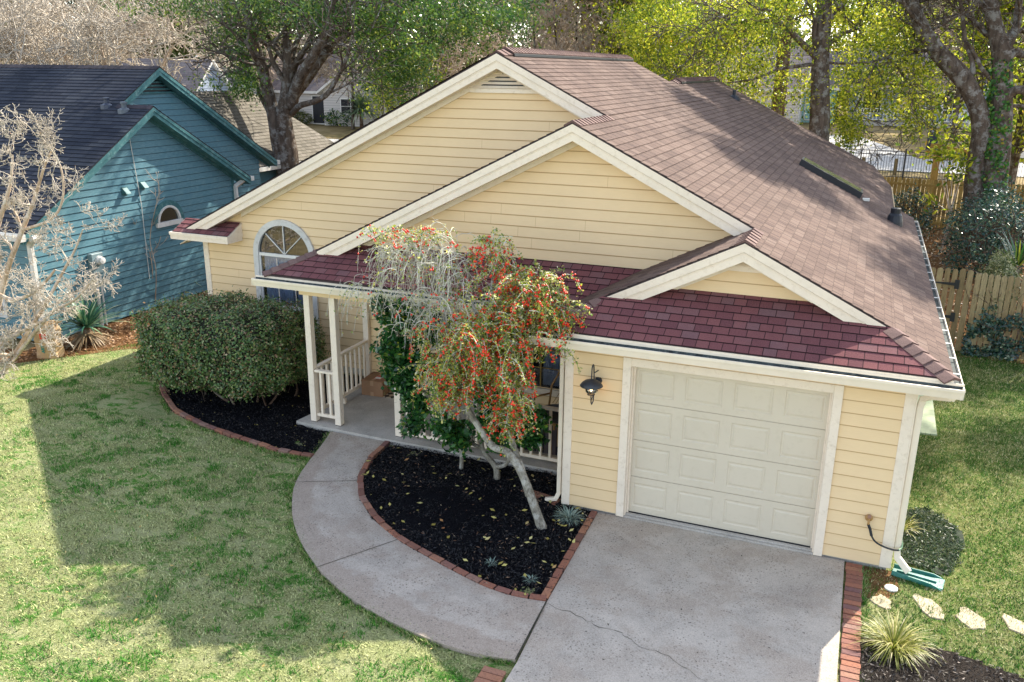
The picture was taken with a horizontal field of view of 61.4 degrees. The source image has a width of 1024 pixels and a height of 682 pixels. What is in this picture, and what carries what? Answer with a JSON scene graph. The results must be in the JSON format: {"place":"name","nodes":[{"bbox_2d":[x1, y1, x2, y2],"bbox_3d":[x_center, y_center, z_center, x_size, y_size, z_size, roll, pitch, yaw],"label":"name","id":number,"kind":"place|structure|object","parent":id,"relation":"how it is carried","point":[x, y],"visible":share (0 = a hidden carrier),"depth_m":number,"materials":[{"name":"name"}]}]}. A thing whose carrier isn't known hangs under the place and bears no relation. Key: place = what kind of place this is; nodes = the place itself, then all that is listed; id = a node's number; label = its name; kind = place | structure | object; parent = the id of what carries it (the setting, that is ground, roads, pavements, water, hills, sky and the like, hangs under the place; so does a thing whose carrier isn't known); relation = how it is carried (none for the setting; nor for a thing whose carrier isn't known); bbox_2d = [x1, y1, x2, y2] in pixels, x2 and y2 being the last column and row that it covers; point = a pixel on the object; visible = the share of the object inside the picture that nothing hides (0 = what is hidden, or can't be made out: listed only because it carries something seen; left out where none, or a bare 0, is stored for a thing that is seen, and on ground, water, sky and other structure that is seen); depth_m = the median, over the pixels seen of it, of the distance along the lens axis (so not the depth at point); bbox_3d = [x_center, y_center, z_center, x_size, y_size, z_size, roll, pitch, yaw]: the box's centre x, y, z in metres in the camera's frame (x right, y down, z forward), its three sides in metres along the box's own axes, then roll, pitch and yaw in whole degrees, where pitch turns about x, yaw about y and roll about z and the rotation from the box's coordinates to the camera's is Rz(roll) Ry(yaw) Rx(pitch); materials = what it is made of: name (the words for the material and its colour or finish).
{"place":"outdoors","nodes":[
{"label":"outdoors","id":0,"kind":"place"},
{"bbox_2d":[296,387,562,474],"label":"porch floor","id":1,"kind":"structure","parent":0,"point":[368,416],"depth_m":14.39,"materials":[{"name":"concrete"}]},
{"bbox_2d":[361,372,393,396],"bbox_3d":[-2.457,0.787,15.908,0.431,0.292,0.542,6,18,18],"label":"cardboard box","id":2,"kind":"object","parent":1,"relation":"on","point":[372,383],"visible":0.69,"depth_m":15.69,"materials":[{"name":"cardboard"}]},
{"bbox_2d":[496,423,562,455],"bbox_3d":[0.568,1.558,14.034,1.600,0.009,1.200,7,19,21],"label":"striped rug","id":3,"kind":"object","parent":1,"relation":"on","point":[554,450],"visible":0.07,"depth_m":13.70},
{"bbox_2d":[32,0,900,63],"label":"sky","id":4,"kind":"structure","parent":0,"point":[801,23],"materials":[{"name":"white"}]},
{"bbox_2d":[0,343,1023,681],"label":"lawn","id":5,"kind":"structure","parent":0,"point":[138,399],"depth_m":10.68,"materials":[{"name":"green plant"}]},
{"bbox_2d":[0,103,127,380],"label":"crape myrtle","id":6,"kind":"object","parent":5,"relation":"on","point":[25,340],"visible":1,"depth_m":15.56,"materials":[{"name":"beige plant"}]},
{"bbox_2d":[0,373,431,680],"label":"fallen leaves","id":7,"kind":"object","parent":5,"relation":"on","point":[170,565],"visible":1,"depth_m":10.24,"materials":[{"name":"brown plant"}]},
{"bbox_2d":[151,381,309,460],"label":"edge grass","id":8,"kind":"structure","parent":5,"relation":"on","point":[162,401],"depth_m":14.11,"materials":[{"name":"green plant"}]},
{"bbox_2d":[159,382,313,457],"bbox_3d":[-5.116,1.326,14.835,5.042,0.094,0.738,17,24,42],"label":"brick edging","id":9,"kind":"object","parent":5,"relation":"on","point":[182,414],"visible":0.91,"depth_m":14.19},
{"bbox_2d":[159,368,363,457],"bbox_3d":[-4.688,1.033,15.763,4.800,0.075,3.560,7,19,21],"label":"mulch bed","id":10,"kind":"object","parent":5,"relation":"on","point":[284,412],"visible":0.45,"depth_m":15.04,"materials":[{"name":"black wood"}]},
{"bbox_2d":[129,286,330,405],"bbox_3d":[-5.139,0.063,15.736,3.488,1.953,2.481,7,19,21],"label":"clipped hedge","id":11,"kind":"object","parent":10,"relation":"on","point":[226,343],"visible":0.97,"depth_m":14.97,"materials":[{"name":"green plant"}]},
{"bbox_2d":[283,431,517,665],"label":"edge grass","id":12,"kind":"structure","parent":5,"relation":"on","point":[371,614],"depth_m":9.96,"materials":[{"name":"green plant"}]},
{"bbox_2d":[292,431,544,662],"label":"walkway","id":13,"kind":"structure","parent":5,"relation":"on","point":[398,582],"depth_m":10.27,"materials":[{"name":"concrete"}]},
{"bbox_2d":[357,441,546,600],"bbox_3d":[-1.269,2.379,11.624,1.110,0.099,4.963,-9,20,-28],"label":"brick edging","id":14,"kind":"object","parent":5,"relation":"on","point":[401,538],"visible":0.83,"depth_m":10.82,"materials":[{"name":"red brick"}]},
{"bbox_2d":[357,442,595,600],"bbox_3d":[-0.834,2.306,11.824,3.885,0.095,3.185,7,19,21],"label":"mulch bed","id":15,"kind":"object","parent":5,"relation":"on","point":[454,511],"visible":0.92,"depth_m":11.70,"materials":[{"name":"black wood"}]},
{"bbox_2d":[325,217,592,529],"bbox_3d":[-0.941,0.311,11.782,4.322,4.034,1.962,12,21,31],"label":"weeping holly","id":16,"kind":"object","parent":15,"relation":"on","point":[477,351],"visible":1,"depth_m":11.20,"materials":[{"name":"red plant"}]},
{"bbox_2d":[368,292,557,479],"bbox_3d":[-0.796,0.691,12.597,3.093,2.721,1.274,12,21,33],"label":"camellia shrub","id":17,"kind":"object","parent":15,"relation":"on","point":[392,351],"visible":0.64,"depth_m":12.70,"materials":[{"name":"green plant"}]},
{"bbox_2d":[364,455,583,594],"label":"fallen leaves","id":18,"kind":"object","parent":15,"relation":"on","point":[547,538],"visible":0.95,"depth_m":11.45,"materials":[{"name":"yellow plant"}]},
{"bbox_2d":[541,510,596,600],"bbox_3d":[0.742,2.654,10.818,0.097,0.090,2.183,7,19,20],"label":"brick edging","id":19,"kind":"object","parent":15,"relation":"on","point":[567,558],"visible":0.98,"depth_m":10.66,"materials":[{"name":"red brick"}]},
{"bbox_2d":[552,504,585,524],"bbox_3d":[0.785,2.331,11.593,0.526,0.174,0.551,7,19,21],"label":"silver plant","id":20,"kind":"object","parent":15,"relation":"on","point":[566,513],"visible":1,"depth_m":11.60,"materials":[{"name":"green plant"}]},
{"bbox_2d":[474,665,505,681],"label":"brick strip","id":21,"kind":"object","parent":5,"relation":"on","point":[488,674],"visible":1,"depth_m":8.60,"materials":[{"name":"red brick"}]},
{"bbox_2d":[169,46,965,573],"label":"yellow house","id":22,"kind":"structure","parent":5,"relation":"on","point":[763,342],"depth_m":12.22,"materials":[{"name":"yellow wood"}]},
{"bbox_2d":[253,219,321,359],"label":"window","id":23,"kind":"structure","parent":22,"relation":"in","point":[279,241],"depth_m":17.21,"materials":[{"name":"white glass"}]},
{"bbox_2d":[512,333,565,396],"bbox_3d":[0.638,0.040,15.027,1.120,1.590,0.890,7,19,21],"label":"window","id":24,"kind":"structure","parent":22,"relation":"in","point":[546,372],"depth_m":14.87,"materials":[{"name":"white glass"}]},
{"bbox_2d":[580,364,602,404],"bbox_3d":[1.031,0.569,11.120,0.300,0.561,0.354,7,19,21],"label":"wall lantern","id":25,"kind":"object","parent":22,"relation":"attached to","point":[594,384],"depth_m":11.05,"materials":[{"name":"metal"}]},
{"bbox_2d":[629,367,829,546],"bbox_3d":[2.703,1.430,11.033,2.440,2.175,0.055,7,19,21],"label":"garage door","id":26,"kind":"structure","parent":22,"relation":"in","point":[740,457],"depth_m":11.01,"materials":[{"name":"paint"}]},
{"bbox_2d":[865,514,902,550],"bbox_3d":[4.607,2.410,10.493,0.689,0.709,0.345,-8,20,-26],"label":"garden hose","id":27,"kind":"object","parent":22,"relation":"attached to","point":[868,517],"visible":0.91,"depth_m":10.36,"materials":[{"name":"rubber"}]},
{"bbox_2d":[839,562,862,681],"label":"brick strip","id":28,"kind":"object","parent":5,"relation":"on","point":[850,657],"visible":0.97,"depth_m":9.42,"materials":[{"name":"red brick"}]},
{"bbox_2d":[863,566,899,597],"bbox_3d":[4.381,2.895,10.214,0.400,0.001,0.750,7,19,21],"label":"dirt strip","id":29,"kind":"object","parent":5,"relation":"on","point":[881,575],"visible":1,"depth_m":10.29,"materials":[{"name":"brown soil"}]},
{"bbox_2d":[891,563,944,590],"bbox_3d":[4.874,2.826,10.351,0.569,0.066,0.279,11,20,30],"label":"splash block","id":30,"kind":"object","parent":5,"relation":"on","point":[933,580],"depth_m":10.33,"materials":[{"name":"green plastic"}]},
{"bbox_2d":[917,395,936,435],"bbox_3d":[7.303,1.190,15.705,0.720,0.050,2.700,7,19,21],"label":"paving pad","id":31,"kind":"object","parent":5,"relation":"on","point":[928,425],"visible":0.21,"depth_m":15.01,"materials":[{"name":"white concrete"}]},
{"bbox_2d":[912,594,943,619],"bbox_3d":[4.756,3.031,9.832,0.245,0.034,0.502,1,18,2],"label":"stepping stone","id":32,"kind":"object","parent":5,"relation":"on","point":[929,603],"visible":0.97,"depth_m":9.79,"materials":[{"name":"beige stone"}]},
{"bbox_2d":[901,507,964,574],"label":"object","id":33,"kind":"object","parent":5,"relation":"on","point":[939,571],"visible":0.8,"depth_m":11.10,"materials":[{"name":"plant"}]},
{"bbox_2d":[901,505,964,572],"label":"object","id":34,"kind":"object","parent":33,"relation":"on","point":[931,532],"depth_m":11.13,"materials":[{"name":"green plant"}]},
{"bbox_2d":[860,636,1023,681],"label":"mulch bed","id":35,"kind":"object","parent":5,"relation":"on","point":[961,667],"visible":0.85,"depth_m":8.74,"materials":[{"name":"black wood"}]},
{"bbox_2d":[846,608,943,677],"bbox_3d":[4.027,3.077,9.034,0.986,0.353,0.989,-9,20,-27],"label":"grass clump","id":36,"kind":"object","parent":35,"relation":"on","point":[891,638],"visible":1,"depth_m":9.04,"materials":[{"name":"green plant"}]},
{"bbox_2d":[864,350,1023,677],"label":"grass","id":37,"kind":"structure","parent":5,"relation":"on","point":[966,455],"depth_m":12.35,"materials":[{"name":"green plant"}]},
{"bbox_2d":[955,607,985,629],"bbox_3d":[5.102,3.103,9.614,0.294,0.034,0.408,-7,19,-21],"label":"stepping stone","id":38,"kind":"object","parent":5,"relation":"on","point":[974,625],"visible":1,"depth_m":9.59,"materials":[{"name":"beige stone"}]},
{"bbox_2d":[1002,613,1023,634],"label":"stepping stone","id":39,"kind":"object","parent":5,"relation":"on","point":[1008,619],"visible":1,"depth_m":9.51,"materials":[{"name":"beige stone"}]},
{"bbox_2d":[0,101,1023,350],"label":"ground","id":40,"kind":"structure","parent":0,"point":[326,131],"depth_m":62.06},
{"bbox_2d":[0,0,115,64],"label":"crape myrtle","id":41,"kind":"object","parent":40,"relation":"on","point":[4,59],"visible":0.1,"depth_m":32.10,"materials":[{"name":"beige plant"}]},
{"bbox_2d":[0,0,170,65],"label":"crape myrtle","id":42,"kind":"object","parent":40,"relation":"on","point":[18,53],"visible":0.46,"depth_m":29.44,"materials":[{"name":"beige plant"}]},
{"bbox_2d":[0,290,207,364],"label":"leaf litter","id":43,"kind":"object","parent":40,"relation":"on","point":[91,350],"visible":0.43,"depth_m":18.74,"materials":[{"name":"brown plant"}]},
{"bbox_2d":[33,320,64,358],"bbox_3d":[-9.596,-0.073,17.847,0.606,0.816,0.428,2,18,4],"label":"yard waste bag","id":44,"kind":"object","parent":43,"relation":"on","point":[43,352],"visible":0.73,"depth_m":17.75,"materials":[{"name":"paper"}]},
{"bbox_2d":[54,288,127,353],"bbox_3d":[-9.155,-0.547,18.553,1.857,1.342,2.103,7,19,21],"label":"yucca","id":45,"kind":"object","parent":43,"relation":"on","point":[85,324],"visible":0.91,"depth_m":18.51,"materials":[{"name":"green plant"}]},
{"bbox_2d":[133,170,166,301],"bbox_3d":[-9.217,-2.523,21.195,1.950,3.660,1.106,7,19,21],"label":"thin shrub","id":46,"kind":"object","parent":43,"relation":"on","point":[151,252],"visible":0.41,"depth_m":21.03,"materials":[{"name":"brown plant"}]},
{"bbox_2d":[0,0,238,85],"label":"crape myrtle","id":47,"kind":"object","parent":40,"relation":"on","point":[160,33],"visible":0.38,"depth_m":30.38,"materials":[{"name":"beige plant"}]},
{"bbox_2d":[72,0,193,64],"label":"bare tree","id":48,"kind":"object","parent":40,"relation":"on","point":[143,41],"visible":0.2,"depth_m":75.42,"materials":[{"name":"grey plant"}]},
{"bbox_2d":[0,64,333,340],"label":"teal house","id":49,"kind":"structure","parent":40,"relation":"on","point":[124,128],"depth_m":21.05,"materials":[{"name":"teal wood"}]},
{"bbox_2d":[153,200,183,227],"bbox_3d":[-8.936,-3.250,21.654,0.875,0.630,1.040,7,19,21],"label":"window","id":50,"kind":"structure","parent":49,"relation":"in","point":[167,216],"depth_m":21.67,"materials":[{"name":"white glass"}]},
{"bbox_2d":[111,58,277,103],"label":"blue house","id":51,"kind":"structure","parent":40,"relation":"on","point":[185,74],"depth_m":63.06,"materials":[{"name":"grey"}]},
{"bbox_2d":[168,0,280,69],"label":"bare tree","id":52,"kind":"object","parent":40,"relation":"on","point":[205,23],"visible":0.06,"depth_m":67.83,"materials":[{"name":"grey plant"}]},
{"bbox_2d":[195,35,437,126],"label":"cream house","id":53,"kind":"structure","parent":40,"relation":"on","point":[313,91],"depth_m":70.64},
{"bbox_2d":[311,95,324,123],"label":"front door","id":54,"kind":"structure","parent":53,"relation":"in","point":[317,109],"depth_m":71.71,"materials":[{"name":"black paint"}]},
{"bbox_2d":[83,0,559,174],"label":"oak tree","id":55,"kind":"object","parent":40,"relation":"on","point":[246,30],"visible":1,"depth_m":27.53,"materials":[{"name":"green plant"}]},
{"bbox_2d":[320,108,350,126],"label":"front shrub","id":56,"kind":"object","parent":40,"relation":"on","point":[336,117],"visible":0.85,"depth_m":69.93,"materials":[{"name":"green plant"}]},
{"bbox_2d":[274,0,396,129],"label":"bare tree","id":57,"kind":"object","parent":40,"relation":"on","point":[326,71],"visible":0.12,"depth_m":65.80,"materials":[{"name":"grey plant"}]},
{"bbox_2d":[340,91,377,127],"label":"fan palm","id":58,"kind":"object","parent":40,"relation":"on","point":[360,105],"visible":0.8,"depth_m":66.87,"materials":[{"name":"green plant"}]},
{"bbox_2d":[338,0,473,118],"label":"yellow green tree","id":59,"kind":"object","parent":40,"relation":"on","point":[389,102],"visible":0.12,"depth_m":56.12,"materials":[{"name":"grey plant"}]},
{"bbox_2d":[396,0,508,98],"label":"bare tree","id":60,"kind":"object","parent":40,"relation":"on","point":[457,69],"visible":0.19,"depth_m":54.85,"materials":[{"name":"grey plant"}]},
{"bbox_2d":[449,1,530,68],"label":"evergreen tree","id":61,"kind":"object","parent":40,"relation":"on","point":[494,49],"visible":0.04,"depth_m":86.39,"materials":[{"name":"green plant"}]},
{"bbox_2d":[3,0,1023,103],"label":"woods","id":62,"kind":"object","parent":40,"relation":"on","point":[182,52],"visible":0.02,"depth_m":110.25,"materials":[{"name":"green plant"}]},
{"bbox_2d":[486,0,590,50],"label":"bare tree","id":63,"kind":"object","parent":40,"relation":"on","point":[507,37],"visible":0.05,"depth_m":65.03,"materials":[{"name":"brown plant"}]},
{"bbox_2d":[518,0,585,50],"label":"bare sapling","id":64,"kind":"object","parent":40,"relation":"on","point":[556,1],"visible":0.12,"depth_m":43.19,"materials":[{"name":"brown plant"}]},
{"bbox_2d":[663,0,768,98],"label":"bare tree","id":65,"kind":"object","parent":40,"relation":"on","point":[694,1],"visible":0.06,"depth_m":60.48,"materials":[{"name":"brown plant"}]},
{"bbox_2d":[642,46,811,123],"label":"grey roofed house","id":66,"kind":"structure","parent":40,"relation":"on","point":[796,117],"depth_m":67.47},
{"bbox_2d":[724,0,815,45],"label":"evergreen tree","id":67,"kind":"object","parent":40,"relation":"on","point":[776,38],"visible":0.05,"depth_m":84.72,"materials":[{"name":"green plant"}]},
{"bbox_2d":[797,0,903,107],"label":"evergreen tree","id":68,"kind":"object","parent":40,"relation":"on","point":[808,39],"visible":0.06,"depth_m":87.67,"materials":[{"name":"green plant"}]},
{"bbox_2d":[870,594,890,609],"bbox_3d":[4.251,3.005,9.898,0.224,0.034,0.275,-6,19,-19],"label":"stepping stone","id":69,"kind":"object","parent":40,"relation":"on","point":[876,600],"visible":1,"depth_m":9.89,"materials":[{"name":"beige stone"}]},
{"bbox_2d":[798,49,1019,128],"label":"aqua house","id":70,"kind":"structure","parent":40,"relation":"on","point":[882,120],"depth_m":68.39,"materials":[{"name":"blue"}]},
{"bbox_2d":[881,0,1023,143],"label":"bare tree","id":71,"kind":"object","parent":40,"relation":"on","point":[954,48],"visible":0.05,"depth_m":52.04,"materials":[{"name":"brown plant"}]},
{"bbox_2d":[533,370,563,446],"bbox_3d":[0.742,1.032,13.841,0.793,1.119,0.776,16,23,39],"label":"rattan chair","id":72,"kind":"object","parent":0,"point":[555,416],"visible":0.18,"depth_m":13.99,"materials":[{"name":"black wicker"}]},
{"bbox_2d":[505,511,844,681],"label":"driveway","id":73,"kind":"structure","parent":0,"point":[643,587],"depth_m":9.62,"materials":[{"name":"concrete"}]},
{"bbox_2d":[304,480,704,680],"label":"pavement joints","id":74,"kind":"object","parent":73,"relation":"on","point":[535,620],"visible":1,"depth_m":9.40,"materials":[{"name":"grey concrete"}]},
{"bbox_2d":[623,512,816,555],"bbox_3d":[2.682,2.506,11.336,2.560,0.060,0.220,7,19,21],"label":"threshold","id":75,"kind":"object","parent":73,"relation":"on","point":[721,534],"visible":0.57,"depth_m":11.22,"materials":[{"name":"concrete"}]},
{"bbox_2d":[855,565,874,681],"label":"edge grass","id":76,"kind":"structure","parent":0,"point":[864,600],"depth_m":9.96,"materials":[{"name":"green plant"}]},
{"bbox_2d":[829,135,916,158],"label":"driveway","id":77,"kind":"structure","parent":0,"point":[872,147],"depth_m":54.49,"materials":[{"name":"concrete"}]},
{"bbox_2d":[856,156,1023,176],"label":"street","id":78,"kind":"structure","parent":0,"point":[914,165],"depth_m":48.44,"materials":[{"name":"grey asphalt"}]},
{"bbox_2d":[880,173,1023,221],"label":"field","id":79,"kind":"structure","parent":0,"point":[909,175],"depth_m":43.39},
{"bbox_2d":[507,0,570,50],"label":"bare sapling","id":80,"kind":"object","parent":79,"relation":"on","point":[545,36],"visible":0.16,"depth_m":39.70,"materials":[{"name":"brown plant"}]},
{"bbox_2d":[520,0,591,51],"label":"bare sapling","id":81,"kind":"object","parent":79,"relation":"on","point":[571,25],"visible":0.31,"depth_m":38.13,"materials":[{"name":"grey plant"}]},
{"bbox_2d":[532,0,626,53],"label":"bare sapling","id":82,"kind":"object","parent":79,"relation":"on","point":[577,5],"visible":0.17,"depth_m":40.11,"materials":[{"name":"brown plant"}]},
{"bbox_2d":[572,0,648,60],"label":"bare sapling","id":83,"kind":"object","parent":79,"relation":"on","point":[589,27],"visible":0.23,"depth_m":38.67,"materials":[{"name":"grey plant"}]},
{"bbox_2d":[528,0,768,97],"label":"yellow green tree","id":84,"kind":"object","parent":79,"relation":"on","point":[615,50],"visible":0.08,"depth_m":38.69,"materials":[{"name":"grey plant"}]},
{"bbox_2d":[771,1,794,115],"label":"pine tree","id":85,"kind":"object","parent":79,"relation":"on","point":[786,63],"visible":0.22,"depth_m":39.50,"materials":[{"name":"brown plant"}]},
{"bbox_2d":[843,147,948,179],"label":"iron fence","id":86,"kind":"object","parent":79,"relation":"on","point":[904,157],"visible":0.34,"depth_m":44.11,"materials":[{"name":"black metal"}]},
{"bbox_2d":[866,0,1023,203],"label":"yellow green tree","id":87,"kind":"object","parent":79,"relation":"on","point":[1017,148],"visible":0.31,"depth_m":34.51,"materials":[{"name":"grey plant"}]},
{"bbox_2d":[925,143,967,209],"bbox_3d":[17.982,-6.595,35.682,1.623,3.009,0.314,13,21,33],"label":"timber arbor","id":88,"kind":"object","parent":79,"relation":"on","point":[934,175],"visible":0.29,"depth_m":35.67,"materials":[{"name":"brown wood"}]},
{"bbox_2d":[919,224,1023,363],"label":"backyard","id":89,"kind":"structure","parent":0,"point":[927,246],"depth_m":27.29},
{"bbox_2d":[585,0,980,171],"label":"oak tree","id":90,"kind":"object","parent":89,"relation":"on","point":[728,26],"visible":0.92,"depth_m":29.15,"materials":[{"name":"green plant"}]},
{"bbox_2d":[893,182,945,236],"bbox_3d":[14.341,-4.832,31.734,3.411,2.010,1.976,7,19,21],"label":"evergreen shrub","id":91,"kind":"object","parent":89,"relation":"on","point":[926,217],"visible":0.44,"depth_m":31.32,"materials":[{"name":"green plant"}]},
{"bbox_2d":[884,177,954,227],"bbox_3d":[15.453,-5.527,34.108,3.452,1.875,0.146,11,20,30],"label":"wooden fence","id":92,"kind":"object","parent":89,"relation":"on","point":[931,187],"visible":0.39,"depth_m":33.66,"materials":[{"name":"brown wood"}]},
{"bbox_2d":[868,0,1023,247],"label":"ivy tree","id":93,"kind":"object","parent":89,"relation":"on","point":[990,145],"visible":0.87,"depth_m":28.07,"materials":[{"name":"grey plant"}]},
{"bbox_2d":[918,135,980,251],"bbox_3d":[14.463,-4.915,28.875,1.872,3.857,1.334,7,19,21],"label":"magnolia sapling","id":94,"kind":"object","parent":89,"relation":"on","point":[942,150],"visible":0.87,"depth_m":28.53,"materials":[{"name":"green plant"}]},
{"bbox_2d":[922,227,1023,356],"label":"leaf litter pile","id":95,"kind":"object","parent":89,"relation":"on","point":[938,231],"visible":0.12,"depth_m":27.84,"materials":[{"name":"plant"}]},
{"bbox_2d":[927,188,1023,280],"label":"evergreen shrub","id":96,"kind":"object","parent":89,"relation":"on","point":[1016,220],"visible":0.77,"depth_m":25.09,"materials":[{"name":"green plant"}]},
{"bbox_2d":[939,177,1023,260],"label":"evergreen shrub","id":97,"kind":"object","parent":89,"relation":"on","point":[989,193],"visible":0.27,"depth_m":27.54,"materials":[{"name":"green plant"}]},
{"bbox_2d":[945,249,1023,351],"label":"vine mound","id":98,"kind":"object","parent":89,"relation":"on","point":[998,261],"visible":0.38,"depth_m":18.43,"materials":[{"name":"green plant"}]},
{"bbox_2d":[950,181,1023,231],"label":"wooden fence","id":99,"kind":"object","parent":89,"relation":"on","point":[1017,191],"visible":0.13,"depth_m":32.96,"materials":[{"name":"brown wood"}]},
{"bbox_2d":[964,273,1023,359],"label":"wooden fence","id":100,"kind":"object","parent":89,"relation":"on","point":[982,288],"visible":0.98,"depth_m":18.14,"materials":[{"name":"brown wood"}]},
{"bbox_2d":[931,267,973,350],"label":"wooden gate","id":101,"kind":"structure","parent":100,"relation":"attached to","point":[953,285],"depth_m":18.52,"materials":[{"name":"brown wood"}]},
{"bbox_2d":[960,276,1023,361],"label":"ivy","id":102,"kind":"object","parent":100,"relation":"attached to","point":[997,347],"visible":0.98,"depth_m":18.20,"materials":[{"name":"green plant"}]},
{"bbox_2d":[995,228,1023,276],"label":"spiky palm","id":103,"kind":"object","parent":89,"relation":"on","point":[1019,258],"visible":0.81,"depth_m":20.04,"materials":[{"name":"green plant"}]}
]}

